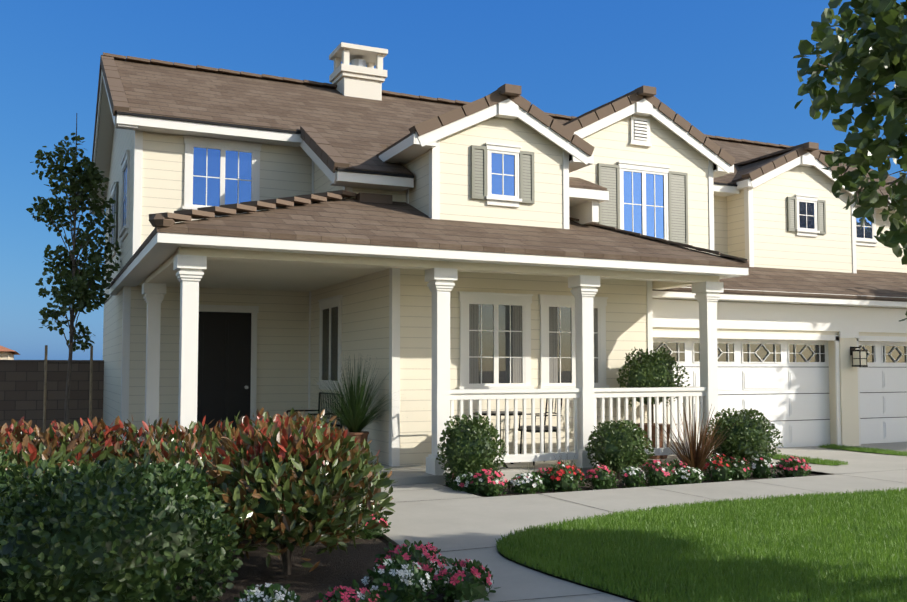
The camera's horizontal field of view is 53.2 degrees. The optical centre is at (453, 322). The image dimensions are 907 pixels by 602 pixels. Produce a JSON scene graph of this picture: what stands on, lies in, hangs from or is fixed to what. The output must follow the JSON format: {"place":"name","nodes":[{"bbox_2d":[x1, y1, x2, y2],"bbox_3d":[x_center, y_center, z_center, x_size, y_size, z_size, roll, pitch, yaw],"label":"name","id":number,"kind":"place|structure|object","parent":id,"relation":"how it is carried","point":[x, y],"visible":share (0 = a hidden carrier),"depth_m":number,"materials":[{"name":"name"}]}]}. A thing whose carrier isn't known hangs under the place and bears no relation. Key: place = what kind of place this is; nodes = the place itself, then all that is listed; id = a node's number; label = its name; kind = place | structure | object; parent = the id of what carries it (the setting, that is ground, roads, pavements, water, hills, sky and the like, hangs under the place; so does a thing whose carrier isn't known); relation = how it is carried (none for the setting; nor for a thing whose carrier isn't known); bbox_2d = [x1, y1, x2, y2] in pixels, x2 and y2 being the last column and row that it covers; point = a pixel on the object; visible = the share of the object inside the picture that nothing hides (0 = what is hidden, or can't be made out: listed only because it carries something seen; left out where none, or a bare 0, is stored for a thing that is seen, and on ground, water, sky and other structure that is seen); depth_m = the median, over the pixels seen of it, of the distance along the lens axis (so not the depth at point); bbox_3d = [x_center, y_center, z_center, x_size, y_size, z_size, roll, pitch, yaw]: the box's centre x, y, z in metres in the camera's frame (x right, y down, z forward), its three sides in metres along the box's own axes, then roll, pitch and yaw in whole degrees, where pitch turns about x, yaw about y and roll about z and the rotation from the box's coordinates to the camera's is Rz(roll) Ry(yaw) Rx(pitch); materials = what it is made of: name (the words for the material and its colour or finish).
{"place":"outdoors","nodes":[
{"label":"outdoors","id":0,"kind":"place"},
{"bbox_2d":[0,346,19,359],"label":"neighbour house","id":1,"kind":"structure","parent":0,"point":[6,353],"depth_m":62.64,"materials":[{"name":"paint"}]},
{"bbox_2d":[286,392,342,428],"bbox_3d":[-2.276,1.622,14.763,0.587,0.934,1.327,1,-3,-24],"label":"patio chair","id":2,"kind":"object","parent":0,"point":[331,424],"visible":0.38,"depth_m":15.01,"materials":[{"name":"black metal"}]},
{"bbox_2d":[290,355,416,453],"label":"potted plant","id":3,"kind":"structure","parent":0,"point":[353,416],"depth_m":12.47,"materials":[{"name":"plant"}]},
{"bbox_2d":[1,437,832,601],"bbox_3d":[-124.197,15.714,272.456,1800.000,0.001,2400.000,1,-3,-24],"label":"ground","id":4,"kind":"structure","parent":0,"point":[337,568],"depth_m":6.57,"materials":[{"name":"brown soil"}]},
{"bbox_2d":[0,449,29,496],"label":"shrub","id":5,"kind":"object","parent":4,"relation":"on","point":[3,474],"visible":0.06,"depth_m":6.05,"materials":[{"name":"green plant"}]},
{"bbox_2d":[0,416,58,461],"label":"photinia hedge","id":6,"kind":"object","parent":4,"relation":"on","point":[5,430],"visible":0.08,"depth_m":7.96,"materials":[{"name":"red plant"}]},
{"bbox_2d":[0,434,89,508],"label":"photinia","id":7,"kind":"object","parent":4,"relation":"on","point":[28,457],"visible":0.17,"depth_m":6.74,"materials":[{"name":"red plant"}]},
{"bbox_2d":[0,360,103,438],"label":"block wall","id":8,"kind":"structure","parent":4,"relation":"on","point":[21,388],"depth_m":18.98,"materials":[{"name":"grey concrete"}]},
{"bbox_2d":[26,113,120,436],"bbox_3d":[-6.426,-0.699,15.626,1.453,5.902,1.463,0,-3,7],"label":"young tree","id":9,"kind":"object","parent":4,"relation":"on","point":[80,286],"visible":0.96,"depth_m":15.52,"materials":[{"name":"green plant"}]},
{"bbox_2d":[4,415,151,477],"bbox_3d":[-3.355,1.345,7.988,1.448,1.027,1.256,1,-3,-24],"label":"photinia hedge","id":10,"kind":"object","parent":4,"relation":"on","point":[95,453],"visible":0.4,"depth_m":7.85,"materials":[{"name":"red plant"}]},
{"bbox_2d":[0,457,242,601],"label":"shrub","id":11,"kind":"object","parent":4,"relation":"on","point":[107,532],"visible":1,"depth_m":4.93,"materials":[{"name":"green plant"}]},
{"bbox_2d":[97,415,232,467],"bbox_3d":[-2.546,1.346,8.206,1.489,1.049,1.282,1,-3,-24],"label":"photinia hedge","id":12,"kind":"object","parent":4,"relation":"on","point":[164,430],"visible":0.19,"depth_m":8.12,"materials":[{"name":"red plant"}]},
{"bbox_2d":[114,434,238,544],"bbox_3d":[-2.171,1.339,7.146,1.429,0.975,1.224,1,-3,-24],"label":"photinia","id":13,"kind":"object","parent":4,"relation":"on","point":[191,454],"visible":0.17,"depth_m":7.03,"materials":[{"name":"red plant"}]},
{"bbox_2d":[204,411,337,463],"bbox_3d":[-1.657,1.354,8.434,1.484,1.057,1.226,1,-3,-24],"label":"photinia hedge","id":14,"kind":"object","parent":4,"relation":"on","point":[246,421],"visible":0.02,"depth_m":8.35,"materials":[{"name":"red plant"}]},
{"bbox_2d":[234,407,344,445],"bbox_3d":[-1.741,1.412,9.517,1.438,1.055,1.248,1,-3,-24],"label":"photinia hedge","id":15,"kind":"object","parent":4,"relation":"on","point":[267,417],"visible":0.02,"depth_m":9.54,"materials":[{"name":"red plant"}]},
{"bbox_2d":[189,417,394,574],"bbox_3d":[-1.189,1.213,6.351,1.474,1.120,1.315,1,-3,-24],"label":"photinia","id":16,"kind":"object","parent":4,"relation":"on","point":[284,496],"visible":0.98,"depth_m":6.08,"materials":[{"name":"green plant"}]},
{"bbox_2d":[234,432,397,528],"bbox_3d":[-1.222,1.371,7.672,1.425,0.945,1.233,1,-3,-24],"label":"photinia","id":17,"kind":"object","parent":4,"relation":"on","point":[369,458],"visible":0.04,"depth_m":7.71,"materials":[{"name":"green plant"}]},
{"bbox_2d":[234,504,500,601],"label":"flowers","id":18,"kind":"object","parent":4,"relation":"on","point":[405,575],"visible":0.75,"depth_m":5.49,"materials":[{"name":"multicoloured plant"}]},
{"bbox_2d":[138,449,712,484],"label":"porch floor","id":19,"kind":"structure","parent":4,"relation":"on","point":[412,474],"depth_m":11.82,"materials":[{"name":"concrete"}]},
{"bbox_2d":[436,412,506,480],"bbox_3d":[0.196,1.543,10.936,0.845,0.930,0.809,1,-3,-24],"label":"boxwood","id":20,"kind":"object","parent":4,"relation":"on","point":[469,445],"visible":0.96,"depth_m":10.74,"materials":[{"name":"green plant"}]},
{"bbox_2d":[103,114,906,465],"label":"house walls","id":21,"kind":"structure","parent":4,"relation":"on","point":[283,342],"depth_m":14.67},
{"bbox_2d":[113,243,739,294],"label":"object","id":22,"kind":"structure","parent":21,"relation":"attached to","point":[260,269],"depth_m":12.34,"materials":[{"name":"beige paint"}]},
{"bbox_2d":[88,52,863,262],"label":"roof ridge tiles","id":23,"kind":"object","parent":21,"relation":"on","point":[324,150],"visible":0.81,"depth_m":14.05,"materials":[{"name":"brown tile"}]},
{"bbox_2d":[95,59,906,301],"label":"house roof","id":24,"kind":"structure","parent":21,"relation":"on","point":[357,133],"depth_m":14.35,"materials":[{"name":"brown tile"}]},
{"bbox_2d":[329,42,387,100],"bbox_3d":[-1.970,-4.911,18.684,1.000,1.350,0.850,1,-3,-24],"label":"chimney","id":25,"kind":"object","parent":24,"relation":"on","point":[357,77],"visible":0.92,"depth_m":18.41,"materials":[{"name":"paint"}]},
{"bbox_2d":[89,69,896,224],"bbox_3d":[2.070,-3.141,16.589,20.465,3.477,8.176,0,-3,-1],"label":"roof bargeboard fascia","id":26,"kind":"object","parent":24,"relation":"attached to","point":[584,206],"visible":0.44,"depth_m":13.88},
{"bbox_2d":[108,117,906,474],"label":"house trim","id":27,"kind":"structure","parent":21,"relation":"attached to","point":[780,383],"depth_m":14.16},
{"bbox_2d":[454,398,562,467],"bbox_3d":[0.629,1.476,12.443,1.827,1.006,0.711,1,-3,-24],"label":"patio table set","id":28,"kind":"object","parent":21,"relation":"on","point":[528,428],"visible":0.23,"depth_m":12.58,"materials":[{"name":"black metal"}]},
{"bbox_2d":[850,347,867,366],"bbox_3d":[7.433,0.629,16.615,0.200,0.370,0.260,1,-3,-24],"label":"wall lantern","id":29,"kind":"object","parent":21,"relation":"attached to","point":[859,358],"depth_m":16.53,"materials":[{"name":"black metal"}]},
{"bbox_2d":[585,419,654,479],"bbox_3d":[2.155,1.660,11.849,0.939,0.792,0.772,1,-3,-24],"label":"bush","id":30,"kind":"object","parent":4,"relation":"on","point":[617,447],"visible":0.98,"depth_m":11.67,"materials":[{"name":"green plant"}]},
{"bbox_2d":[445,453,811,496],"bbox_3d":[2.373,1.879,11.373,5.104,0.424,1.008,1,-3,-21],"label":"flower bed","id":31,"kind":"object","parent":4,"relation":"on","point":[565,478],"visible":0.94,"depth_m":10.96,"materials":[{"name":"multicoloured plant"}]},
{"bbox_2d":[645,402,767,471],"bbox_3d":[3.240,1.572,12.207,1.746,1.005,1.764,1,-3,-24],"label":"flax","id":32,"kind":"object","parent":4,"relation":"on","point":[695,457],"visible":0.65,"depth_m":12.10,"materials":[{"name":"brown plant"}]},
{"bbox_2d":[704,408,783,467],"bbox_3d":[3.961,1.633,12.483,1.083,0.912,0.935,1,-3,-24],"label":"boxwood","id":33,"kind":"object","parent":4,"relation":"on","point":[748,437],"visible":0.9,"depth_m":12.26,"materials":[{"name":"green plant"}]},
{"bbox_2d":[0,0,906,359],"label":"sky","id":34,"kind":"structure","parent":0,"point":[729,68],"materials":[{"name":"blue"}]},
{"bbox_2d":[549,450,586,470],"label":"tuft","id":35,"kind":"object","parent":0,"point":[565,461],"visible":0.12,"depth_m":11.65,"materials":[{"name":"green plant"}]},
{"bbox_2d":[356,442,906,601],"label":"driveway paths","id":36,"kind":"structure","parent":0,"point":[448,523],"depth_m":9.34,"materials":[{"name":"concrete"}]},
{"bbox_2d":[636,423,669,458],"bbox_3d":[2.975,1.775,13.552,0.556,0.500,0.556,1,-3,-24],"label":"porch topiary pot","id":37,"kind":"object","parent":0,"point":[653,439],"visible":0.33,"depth_m":13.33,"materials":[{"name":"brown ceramic"}]},
{"bbox_2d":[616,346,689,423],"bbox_3d":[2.957,1.250,13.573,1.103,1.791,0.867,1,-3,-24],"label":"bush","id":38,"kind":"object","parent":37,"relation":"in","point":[646,369],"visible":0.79,"depth_m":13.39,"materials":[{"name":"green plant"}]},
{"bbox_2d":[496,444,906,601],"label":"lawn","id":39,"kind":"structure","parent":0,"point":[871,526],"depth_m":6.85,"materials":[{"name":"green plant"}]},
{"bbox_2d":[793,0,906,321],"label":"tree","id":40,"kind":"object","parent":39,"relation":"on","point":[877,53],"visible":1,"depth_m":3.87,"materials":[{"name":"green plant"}]}
]}

